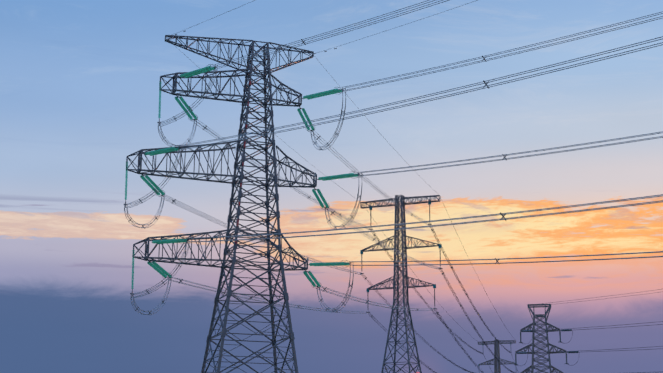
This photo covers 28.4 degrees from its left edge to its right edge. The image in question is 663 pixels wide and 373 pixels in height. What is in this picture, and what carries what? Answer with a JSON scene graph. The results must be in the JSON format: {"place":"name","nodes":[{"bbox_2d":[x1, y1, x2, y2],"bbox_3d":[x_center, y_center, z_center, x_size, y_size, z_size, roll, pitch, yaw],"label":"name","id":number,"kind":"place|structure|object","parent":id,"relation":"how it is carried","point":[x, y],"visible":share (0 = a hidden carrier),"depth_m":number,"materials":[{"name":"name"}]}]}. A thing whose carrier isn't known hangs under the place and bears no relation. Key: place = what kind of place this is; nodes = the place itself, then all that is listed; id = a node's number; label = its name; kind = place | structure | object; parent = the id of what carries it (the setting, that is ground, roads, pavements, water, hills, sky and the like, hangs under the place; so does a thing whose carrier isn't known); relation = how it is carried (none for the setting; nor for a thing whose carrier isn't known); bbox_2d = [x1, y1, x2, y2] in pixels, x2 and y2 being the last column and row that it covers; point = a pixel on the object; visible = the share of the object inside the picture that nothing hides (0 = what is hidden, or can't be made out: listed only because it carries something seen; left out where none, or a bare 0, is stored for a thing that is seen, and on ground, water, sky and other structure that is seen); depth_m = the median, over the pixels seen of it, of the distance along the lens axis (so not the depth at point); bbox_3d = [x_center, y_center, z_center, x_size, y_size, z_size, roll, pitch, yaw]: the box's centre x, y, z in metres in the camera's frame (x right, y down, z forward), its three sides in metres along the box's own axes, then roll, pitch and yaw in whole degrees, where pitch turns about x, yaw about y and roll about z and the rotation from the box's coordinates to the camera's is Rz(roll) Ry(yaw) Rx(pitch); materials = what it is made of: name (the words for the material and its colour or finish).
{"place":"outdoors","nodes":[
{"label":"outdoors","id":0,"kind":"place"},
{"bbox_2d":[0,0,662,372],"label":"sky","id":1,"kind":"structure","parent":0,"point":[79,79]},
{"label":"ground","id":2,"kind":"structure","parent":0,"visible":0},
{"bbox_2d":[126,35,316,372],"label":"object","id":3,"kind":"object","parent":2,"relation":"on","point":[268,71],"visible":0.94,"depth_m":176.39,"materials":[{"name":"grey metal"}]},
{"bbox_2d":[125,66,357,288],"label":"glass insulator strings","id":4,"kind":"object","parent":3,"relation":"attached to","point":[148,181],"visible":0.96,"depth_m":175.13},
{"bbox_2d":[360,195,439,372],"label":"suspension tower","id":5,"kind":"structure","parent":2,"relation":"on","point":[403,203],"depth_m":378.83,"materials":[{"name":"metal"}]},
{"bbox_2d":[124,0,662,314],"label":"conductors","id":6,"kind":"object","parent":5,"relation":"attached to","point":[363,232],"visible":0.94,"depth_m":145.99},
{"bbox_2d":[124,31,568,372],"bbox_3d":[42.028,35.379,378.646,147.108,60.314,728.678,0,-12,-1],"label":"line hardware","id":7,"kind":"object","parent":6,"relation":"attached to","point":[193,120],"visible":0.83,"depth_m":177.38,"materials":[{"name":"grey metal"}]},
{"bbox_2d":[478,339,515,372],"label":"suspension tower","id":8,"kind":"structure","parent":2,"relation":"on","point":[496,352],"depth_m":834.21,"materials":[{"name":"metal"}]},
{"bbox_2d":[515,304,566,372],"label":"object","id":9,"kind":"object","parent":2,"relation":"on","point":[533,345],"visible":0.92,"depth_m":598.49,"materials":[{"name":"metal"}]},
{"bbox_2d":[361,205,577,363],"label":"composite insulators","id":10,"kind":"object","parent":9,"relation":"attached to","point":[520,332],"visible":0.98,"depth_m":593.87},
{"bbox_2d":[360,202,510,365],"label":"teal fittings","id":11,"kind":"object","parent":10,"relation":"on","point":[439,246],"visible":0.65,"depth_m":380.88,"materials":[{"name":"metal"}]},
{"bbox_2d":[362,197,662,372],"bbox_3d":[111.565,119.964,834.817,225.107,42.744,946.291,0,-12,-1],"label":"conductors","id":12,"kind":"object","parent":9,"relation":"attached to","point":[440,319],"visible":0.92,"depth_m":530.75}
]}

